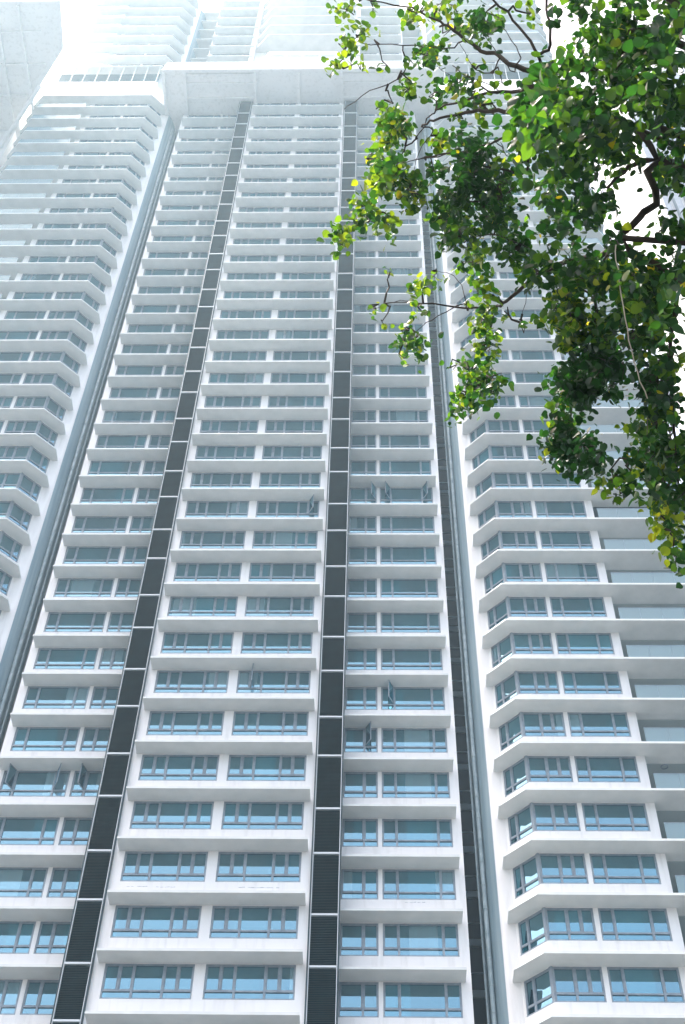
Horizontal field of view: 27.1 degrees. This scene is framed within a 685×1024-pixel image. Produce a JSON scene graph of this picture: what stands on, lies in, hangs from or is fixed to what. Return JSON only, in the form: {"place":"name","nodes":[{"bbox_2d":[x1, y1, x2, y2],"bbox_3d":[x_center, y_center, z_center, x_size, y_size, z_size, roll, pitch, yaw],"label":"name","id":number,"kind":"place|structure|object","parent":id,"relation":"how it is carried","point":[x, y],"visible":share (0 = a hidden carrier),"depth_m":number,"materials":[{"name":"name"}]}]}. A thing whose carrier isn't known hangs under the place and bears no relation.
{"place":"outdoors","nodes":[
{"label":"outdoors","id":0,"kind":"place"},
{"bbox_2d":[0,0,63,167],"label":"neighbouring tower","id":1,"kind":"structure","parent":0,"point":[31,41],"depth_m":141.38,"materials":[{"name":"white paint"}]},
{"bbox_2d":[0,61,473,1023],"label":"apartment tower","id":2,"kind":"structure","parent":0,"point":[228,777],"depth_m":79.22,"materials":[{"name":"white paint"}]},
{"bbox_2d":[0,980,22,1014],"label":"window","id":3,"kind":"structure","parent":2,"relation":"in","point":[10,990],"depth_m":62.08,"materials":[{"name":"glass"}]},
{"bbox_2d":[0,921,35,953],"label":"window","id":4,"kind":"structure","parent":2,"relation":"in","point":[16,937],"depth_m":64.58,"materials":[{"name":"glass"}]},
{"bbox_2d":[0,867,47,897],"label":"window","id":5,"kind":"structure","parent":2,"relation":"in","point":[14,881],"depth_m":67.07,"materials":[{"name":"glass"}]},
{"bbox_2d":[0,817,59,844],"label":"window","id":6,"kind":"structure","parent":2,"relation":"in","point":[13,830],"depth_m":69.56,"materials":[{"name":"glass"}]},
{"bbox_2d":[0,763,70,796],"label":"window","id":7,"kind":"structure","parent":2,"relation":"in","point":[14,783],"depth_m":71.96,"materials":[{"name":"glass"}]},
{"bbox_2d":[20,980,58,1014],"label":"window","id":8,"kind":"structure","parent":2,"relation":"in","point":[39,996],"depth_m":62.00,"materials":[{"name":"glass"}]},
{"bbox_2d":[10,727,80,750],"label":"window","id":9,"kind":"structure","parent":2,"relation":"in","point":[25,738],"depth_m":74.51,"materials":[{"name":"glass"}]},
{"bbox_2d":[33,922,70,953],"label":"window","id":10,"kind":"structure","parent":2,"relation":"in","point":[52,937],"depth_m":64.47,"materials":[{"name":"glass"}]},
{"bbox_2d":[22,686,89,708],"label":"window","id":11,"kind":"structure","parent":2,"relation":"in","point":[37,697],"depth_m":77.01,"materials":[{"name":"glass"}]},
{"bbox_2d":[46,868,81,897],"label":"window","id":12,"kind":"structure","parent":2,"relation":"in","point":[64,882],"depth_m":66.96,"materials":[{"name":"glass"}]},
{"bbox_2d":[33,648,98,668],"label":"window","id":13,"kind":"structure","parent":2,"relation":"in","point":[46,658],"depth_m":79.50,"materials":[{"name":"glass"}]},
{"bbox_2d":[58,817,91,844],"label":"window","id":14,"kind":"structure","parent":2,"relation":"in","point":[75,831],"depth_m":69.47,"materials":[{"name":"glass"}]},
{"bbox_2d":[43,612,106,631],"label":"window","id":15,"kind":"structure","parent":2,"relation":"in","point":[56,621],"depth_m":81.98,"materials":[{"name":"glass"}]},
{"bbox_2d":[53,578,114,596],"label":"window","id":16,"kind":"structure","parent":2,"relation":"in","point":[65,587],"depth_m":84.50,"materials":[{"name":"glass"}]},
{"bbox_2d":[69,763,101,796],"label":"window","id":17,"kind":"structure","parent":2,"relation":"in","point":[85,783],"depth_m":71.87,"materials":[{"name":"glass"}]},
{"bbox_2d":[62,546,121,563],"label":"window","id":18,"kind":"structure","parent":2,"relation":"in","point":[74,554],"depth_m":86.99,"materials":[{"name":"glass"}]},
{"bbox_2d":[79,727,110,751],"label":"window","id":19,"kind":"structure","parent":2,"relation":"in","point":[94,738],"depth_m":74.46,"materials":[{"name":"glass"}]},
{"bbox_2d":[71,516,128,532],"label":"window","id":20,"kind":"structure","parent":2,"relation":"in","point":[82,524],"depth_m":89.47,"materials":[{"name":"glass"}]},
{"bbox_2d":[89,686,118,708],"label":"window","id":21,"kind":"structure","parent":2,"relation":"in","point":[103,697],"depth_m":76.97,"materials":[{"name":"glass"}]},
{"bbox_2d":[79,488,134,502],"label":"window","id":22,"kind":"structure","parent":2,"relation":"in","point":[89,495],"depth_m":91.97,"materials":[{"name":"glass"}]},
{"bbox_2d":[87,461,141,474],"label":"window","id":23,"kind":"structure","parent":2,"relation":"in","point":[96,467],"depth_m":94.45,"materials":[{"name":"glass"}]},
{"bbox_2d":[99,964,194,998],"bbox_3d":[-8.370,20.213,61.150,3.910,1.776,0.140,0,-53,1],"label":"window","id":24,"kind":"structure","parent":2,"relation":"in","point":[120,981],"depth_m":61.17,"materials":[{"name":"glass"}]},
{"bbox_2d":[110,905,201,937],"bbox_3d":[-8.318,18.364,63.638,3.910,1.776,0.140,0,-53,1],"label":"window","id":25,"kind":"structure","parent":2,"relation":"in","point":[129,921],"depth_m":63.67,"materials":[{"name":"glass"}]},
{"bbox_2d":[120,851,207,881],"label":"window","id":26,"kind":"structure","parent":2,"relation":"in","point":[158,866],"depth_m":66.16,"materials":[{"name":"glass"}]},
{"bbox_2d":[129,801,213,828],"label":"window","id":27,"kind":"structure","parent":2,"relation":"in","point":[145,814],"depth_m":68.66,"materials":[{"name":"glass"}]},
{"bbox_2d":[138,755,219,780],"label":"window","id":28,"kind":"structure","parent":2,"relation":"in","point":[153,767],"depth_m":71.12,"materials":[{"name":"glass"}]},
{"bbox_2d":[146,711,224,734],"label":"window","id":29,"kind":"structure","parent":2,"relation":"in","point":[160,722],"depth_m":73.65,"materials":[{"name":"glass"}]},
{"bbox_2d":[153,670,228,692],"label":"window","id":30,"kind":"structure","parent":2,"relation":"in","point":[167,681],"depth_m":76.13,"materials":[{"name":"glass"}]},
{"bbox_2d":[161,632,233,653],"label":"window","id":31,"kind":"structure","parent":2,"relation":"in","point":[173,642],"depth_m":78.63,"materials":[{"name":"glass"}]},
{"bbox_2d":[167,596,237,615],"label":"window","id":32,"kind":"structure","parent":2,"relation":"in","point":[178,605],"depth_m":81.12,"materials":[{"name":"glass"}]},
{"bbox_2d":[173,563,241,580],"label":"window","id":33,"kind":"structure","parent":2,"relation":"in","point":[183,571],"depth_m":83.62,"materials":[{"name":"glass"}]},
{"bbox_2d":[179,531,245,548],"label":"window","id":34,"kind":"structure","parent":2,"relation":"in","point":[189,539],"depth_m":86.07,"materials":[{"name":"glass"}]},
{"bbox_2d":[185,501,248,516],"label":"window","id":35,"kind":"structure","parent":2,"relation":"in","point":[193,508],"depth_m":88.60,"materials":[{"name":"glass"}]},
{"bbox_2d":[190,473,252,487],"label":"window","id":36,"kind":"structure","parent":2,"relation":"in","point":[198,480],"depth_m":91.07,"materials":[{"name":"glass"}]},
{"bbox_2d":[195,446,255,459],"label":"window","id":37,"kind":"structure","parent":2,"relation":"in","point":[202,452],"depth_m":93.58,"materials":[{"name":"glass"}]},
{"bbox_2d":[199,420,258,432],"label":"window","id":38,"kind":"structure","parent":2,"relation":"in","point":[207,426],"depth_m":96.12,"materials":[{"name":"glass"}]},
{"bbox_2d":[202,964,295,999],"bbox_3d":[-3.981,20.213,61.059,3.910,1.776,0.140,0,-53,1],"label":"window","id":39,"kind":"structure","parent":2,"relation":"in","point":[222,981],"depth_m":61.08,"materials":[{"name":"glass"}]},
{"bbox_2d":[209,906,298,938],"bbox_3d":[-3.929,18.364,63.546,3.910,1.776,0.140,0,-53,1],"label":"window","id":40,"kind":"structure","parent":2,"relation":"in","point":[240,922],"depth_m":63.58,"materials":[{"name":"glass"}]},
{"bbox_2d":[215,852,301,881],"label":"window","id":41,"kind":"structure","parent":2,"relation":"in","point":[231,866],"depth_m":66.06,"materials":[{"name":"glass"}]},
{"bbox_2d":[95,103,427,447],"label":"upper windows","id":42,"kind":"structure","parent":2,"relation":"in","point":[103,441],"depth_m":109.03,"materials":[{"name":"glass"}]},
{"bbox_2d":[221,802,303,829],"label":"window","id":43,"kind":"structure","parent":2,"relation":"in","point":[236,815],"depth_m":68.55,"materials":[{"name":"glass"}]},
{"bbox_2d":[226,755,306,780],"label":"window","id":44,"kind":"structure","parent":2,"relation":"in","point":[240,767],"depth_m":71.05,"materials":[{"name":"glass"}]},
{"bbox_2d":[231,711,308,735],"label":"window","id":45,"kind":"structure","parent":2,"relation":"in","point":[245,723],"depth_m":73.54,"materials":[{"name":"glass"}]},
{"bbox_2d":[236,663,310,692],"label":"window","id":46,"kind":"structure","parent":2,"relation":"in","point":[252,681],"depth_m":76.02,"materials":[{"name":"glass"}]},
{"bbox_2d":[240,632,312,653],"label":"window","id":47,"kind":"structure","parent":2,"relation":"in","point":[252,642],"depth_m":78.53,"materials":[{"name":"glass"}]},
{"bbox_2d":[245,597,314,616],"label":"window","id":48,"kind":"structure","parent":2,"relation":"in","point":[255,606],"depth_m":81.00,"materials":[{"name":"glass"}]},
{"bbox_2d":[248,563,315,581],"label":"window","id":49,"kind":"structure","parent":2,"relation":"in","point":[262,572],"depth_m":83.49,"materials":[{"name":"glass"}]},
{"bbox_2d":[252,531,317,548],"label":"window","id":50,"kind":"structure","parent":2,"relation":"in","point":[261,539],"depth_m":85.98,"materials":[{"name":"glass"}]},
{"bbox_2d":[255,494,318,516],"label":"window","id":51,"kind":"structure","parent":2,"relation":"in","point":[310,508],"depth_m":88.49,"materials":[{"name":"glass"}]},
{"bbox_2d":[259,473,320,487],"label":"window","id":52,"kind":"structure","parent":2,"relation":"in","point":[267,480],"depth_m":90.96,"materials":[{"name":"glass"}]},
{"bbox_2d":[262,446,321,458],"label":"window","id":53,"kind":"structure","parent":2,"relation":"in","point":[269,452],"depth_m":93.53,"materials":[{"name":"glass"}]},
{"bbox_2d":[265,420,323,432],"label":"window","id":54,"kind":"structure","parent":2,"relation":"in","point":[272,426],"depth_m":96.03,"materials":[{"name":"glass"}]},
{"bbox_2d":[338,982,378,1016],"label":"window","id":55,"kind":"structure","parent":2,"relation":"in","point":[356,999],"depth_m":61.71,"materials":[{"name":"glass"}]},
{"bbox_2d":[340,923,377,955],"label":"window","id":56,"kind":"structure","parent":2,"relation":"in","point":[356,939],"depth_m":64.20,"materials":[{"name":"glass"}]},
{"bbox_2d":[341,869,377,898],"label":"window","id":57,"kind":"structure","parent":2,"relation":"in","point":[355,883],"depth_m":66.70,"materials":[{"name":"glass"}]},
{"bbox_2d":[342,819,377,846],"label":"window","id":58,"kind":"structure","parent":2,"relation":"in","point":[355,832],"depth_m":69.17,"materials":[{"name":"glass"}]},
{"bbox_2d":[343,772,377,797],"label":"window","id":59,"kind":"structure","parent":2,"relation":"in","point":[355,784],"depth_m":71.66,"materials":[{"name":"glass"}]},
{"bbox_2d":[344,721,377,751],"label":"window","id":60,"kind":"structure","parent":2,"relation":"in","point":[365,739],"depth_m":74.12,"materials":[{"name":"glass"}]},
{"bbox_2d":[345,687,376,709],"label":"window","id":61,"kind":"structure","parent":2,"relation":"in","point":[356,698],"depth_m":76.66,"materials":[{"name":"glass"}]},
{"bbox_2d":[346,649,376,669],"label":"window","id":62,"kind":"structure","parent":2,"relation":"in","point":[356,659],"depth_m":79.15,"materials":[{"name":"glass"}]},
{"bbox_2d":[347,613,376,632],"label":"window","id":63,"kind":"structure","parent":2,"relation":"in","point":[356,622],"depth_m":81.60,"materials":[{"name":"glass"}]},
{"bbox_2d":[379,435,429,447],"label":"window","id":64,"kind":"structure","parent":2,"relation":"in","point":[385,441],"depth_m":96.57,"materials":[{"name":"glass"}]},
{"bbox_2d":[379,460,431,474],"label":"window","id":65,"kind":"structure","parent":2,"relation":"in","point":[385,467],"depth_m":94.03,"materials":[{"name":"glass"}]},
{"bbox_2d":[380,481,432,502],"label":"window","id":66,"kind":"structure","parent":2,"relation":"in","point":[424,494],"depth_m":91.48,"materials":[{"name":"glass"}]},
{"bbox_2d":[380,516,434,532],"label":"window","id":67,"kind":"structure","parent":2,"relation":"in","point":[388,524],"depth_m":89.07,"materials":[{"name":"glass"}]},
{"bbox_2d":[380,547,436,563],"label":"window","id":68,"kind":"structure","parent":2,"relation":"in","point":[388,555],"depth_m":86.57,"materials":[{"name":"glass"}]},
{"bbox_2d":[380,579,438,597],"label":"window","id":69,"kind":"structure","parent":2,"relation":"in","point":[408,588],"depth_m":84.07,"materials":[{"name":"glass"}]},
{"bbox_2d":[381,613,440,632],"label":"window","id":70,"kind":"structure","parent":2,"relation":"in","point":[390,622],"depth_m":81.56,"materials":[{"name":"glass"}]},
{"bbox_2d":[381,649,442,669],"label":"window","id":71,"kind":"structure","parent":2,"relation":"in","point":[391,659],"depth_m":79.09,"materials":[{"name":"glass"}]},
{"bbox_2d":[381,679,444,709],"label":"window","id":72,"kind":"structure","parent":2,"relation":"in","point":[392,698],"depth_m":76.56,"materials":[{"name":"glass"}]},
{"bbox_2d":[381,728,447,752],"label":"window","id":73,"kind":"structure","parent":2,"relation":"in","point":[393,740],"depth_m":74.10,"materials":[{"name":"glass"}]},
{"bbox_2d":[382,772,449,797],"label":"window","id":74,"kind":"structure","parent":2,"relation":"in","point":[394,784],"depth_m":71.62,"materials":[{"name":"glass"}]},
{"bbox_2d":[382,819,452,846],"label":"window","id":75,"kind":"structure","parent":2,"relation":"in","point":[395,832],"depth_m":69.13,"materials":[{"name":"glass"}]},
{"bbox_2d":[382,869,455,899],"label":"window","id":76,"kind":"structure","parent":2,"relation":"in","point":[397,884],"depth_m":66.63,"materials":[{"name":"glass"}]},
{"bbox_2d":[383,924,459,956],"bbox_3d":[3.525,19.327,64.106,3.410,1.776,0.140,0,-53,1],"label":"window","id":77,"kind":"structure","parent":2,"relation":"in","point":[433,940],"depth_m":64.14,"materials":[{"name":"glass"}]},
{"bbox_2d":[383,982,462,1017],"bbox_3d":[3.473,21.176,61.619,3.410,1.776,0.140,0,-53,1],"label":"window","id":78,"kind":"structure","parent":2,"relation":"in","point":[400,999],"depth_m":61.65,"materials":[{"name":"glass"}]},
{"bbox_2d":[190,0,421,61],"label":"tower","id":79,"kind":"structure","parent":0,"point":[281,30],"depth_m":163.08,"materials":[{"name":"white paint"}]},
{"bbox_2d":[20,0,684,483],"label":"sky","id":80,"kind":"structure","parent":0,"point":[71,10],"materials":[{"name":"white"}]},
{"bbox_2d":[601,69,684,429],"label":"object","id":81,"kind":"structure","parent":0,"point":[632,202],"depth_m":189.53,"materials":[{"name":"white paint"}]},
{"label":"ground","id":82,"kind":"structure","parent":0,"visible":0},
{"bbox_2d":[0,0,205,752],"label":"wing tower","id":83,"kind":"structure","parent":82,"relation":"on","point":[83,170],"depth_m":117.06,"materials":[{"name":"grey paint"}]},
{"bbox_2d":[316,0,684,588],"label":"tree","id":84,"kind":"object","parent":82,"relation":"on","point":[547,108],"visible":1,"depth_m":5.90,"materials":[{"name":"green plant"}]},
{"bbox_2d":[417,0,684,1023],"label":"wing tower","id":85,"kind":"structure","parent":82,"relation":"on","point":[565,604],"depth_m":76.62,"materials":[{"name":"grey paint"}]},
{"bbox_2d":[503,758,526,796],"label":"window","id":86,"kind":"structure","parent":85,"relation":"in","point":[514,775],"depth_m":71.15,"materials":[{"name":"glass"}]},
{"bbox_2d":[498,501,532,516],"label":"window","id":87,"kind":"structure","parent":85,"relation":"in","point":[506,508],"depth_m":88.21,"materials":[{"name":"glass"}]},
{"bbox_2d":[501,531,537,548],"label":"window","id":88,"kind":"structure","parent":85,"relation":"in","point":[510,539],"depth_m":85.68,"materials":[{"name":"glass"}]},
{"bbox_2d":[508,805,532,845],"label":"window","id":89,"kind":"structure","parent":85,"relation":"in","point":[519,824],"depth_m":68.68,"materials":[{"name":"glass"}]},
{"bbox_2d":[505,563,542,581],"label":"window","id":90,"kind":"structure","parent":85,"relation":"in","point":[515,572],"depth_m":83.21,"materials":[{"name":"glass"}]},
{"bbox_2d":[513,855,538,898],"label":"window","id":91,"kind":"structure","parent":85,"relation":"in","point":[525,875],"depth_m":66.18,"materials":[{"name":"glass"}]},
{"bbox_2d":[509,597,547,616],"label":"window","id":92,"kind":"structure","parent":85,"relation":"in","point":[519,606],"depth_m":80.71,"materials":[{"name":"glass"}]},
{"bbox_2d":[518,909,544,955],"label":"window","id":93,"kind":"structure","parent":85,"relation":"in","point":[531,929],"depth_m":63.69,"materials":[{"name":"glass"}]},
{"bbox_2d":[513,633,553,653],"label":"window","id":94,"kind":"structure","parent":85,"relation":"in","point":[525,643],"depth_m":78.24,"materials":[{"name":"glass"}]},
{"bbox_2d":[524,968,551,1016],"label":"window","id":95,"kind":"structure","parent":85,"relation":"in","point":[538,995],"depth_m":61.20,"materials":[{"name":"glass"}]},
{"bbox_2d":[518,671,559,693],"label":"window","id":96,"kind":"structure","parent":85,"relation":"in","point":[531,682],"depth_m":75.74,"materials":[{"name":"glass"}]},
{"bbox_2d":[523,712,566,736],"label":"window","id":97,"kind":"structure","parent":85,"relation":"in","point":[537,724],"depth_m":73.25,"materials":[{"name":"glass"}]},
{"bbox_2d":[528,756,572,781],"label":"window","id":98,"kind":"structure","parent":85,"relation":"in","point":[542,768],"depth_m":70.76,"materials":[{"name":"glass"}]},
{"bbox_2d":[530,472,580,487],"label":"window","id":99,"kind":"structure","parent":85,"relation":"in","point":[538,479],"depth_m":90.54,"materials":[{"name":"glass"}]},
{"bbox_2d":[534,803,580,830],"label":"window","id":100,"kind":"structure","parent":85,"relation":"in","point":[549,816],"depth_m":68.26,"materials":[{"name":"glass"}]},
{"bbox_2d":[535,501,586,516],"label":"window","id":101,"kind":"structure","parent":85,"relation":"in","point":[543,508],"depth_m":88.16,"materials":[{"name":"glass"}]},
{"bbox_2d":[540,853,588,883],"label":"window","id":102,"kind":"structure","parent":85,"relation":"in","point":[557,868],"depth_m":65.76,"materials":[{"name":"glass"}]},
{"bbox_2d":[539,531,593,548],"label":"window","id":103,"kind":"structure","parent":85,"relation":"in","point":[549,539],"depth_m":85.64,"materials":[{"name":"glass"}]},
{"bbox_2d":[546,908,597,940],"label":"window","id":104,"kind":"structure","parent":85,"relation":"in","point":[565,924],"depth_m":63.27,"materials":[{"name":"glass"}]},
{"bbox_2d":[544,563,599,581],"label":"window","id":105,"kind":"structure","parent":85,"relation":"in","point":[555,572],"depth_m":83.15,"materials":[{"name":"glass"}]},
{"bbox_2d":[549,597,606,616],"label":"window","id":106,"kind":"structure","parent":85,"relation":"in","point":[560,606],"depth_m":80.65,"materials":[{"name":"glass"}]},
{"bbox_2d":[553,967,606,1001],"bbox_3d":[10.096,20.213,60.765,2.150,1.776,0.140,0,-53,1],"label":"window","id":107,"kind":"structure","parent":85,"relation":"in","point":[573,984],"depth_m":60.79,"materials":[{"name":"glass"}]},
{"bbox_2d":[555,633,614,653],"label":"window","id":108,"kind":"structure","parent":85,"relation":"in","point":[567,643],"depth_m":78.19,"materials":[{"name":"glass"}]},
{"bbox_2d":[561,671,622,693],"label":"window","id":109,"kind":"structure","parent":85,"relation":"in","point":[574,682],"depth_m":75.71,"materials":[{"name":"glass"}]},
{"bbox_2d":[567,712,631,736],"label":"window","id":110,"kind":"structure","parent":85,"relation":"in","point":[581,724],"depth_m":73.20,"materials":[{"name":"glass"}]},
{"bbox_2d":[574,756,640,781],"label":"window","id":111,"kind":"structure","parent":85,"relation":"in","point":[588,768],"depth_m":70.72,"materials":[{"name":"glass"}]},
{"bbox_2d":[581,803,650,830],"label":"window","id":112,"kind":"structure","parent":85,"relation":"in","point":[597,816],"depth_m":68.23,"materials":[{"name":"glass"}]},
{"bbox_2d":[589,854,660,883],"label":"window","id":113,"kind":"structure","parent":85,"relation":"in","point":[606,868],"depth_m":65.71,"materials":[{"name":"glass"}]},
{"bbox_2d":[598,908,672,940],"bbox_3d":[12.983,18.364,63.193,3.080,1.776,0.140,0,-53,1],"label":"window","id":114,"kind":"structure","parent":85,"relation":"in","point":[616,924],"depth_m":63.22,"materials":[{"name":"glass"}]},
{"bbox_2d":[607,967,684,1002],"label":"window","id":115,"kind":"structure","parent":85,"relation":"in","point":[627,984],"depth_m":60.74,"materials":[{"name":"glass"}]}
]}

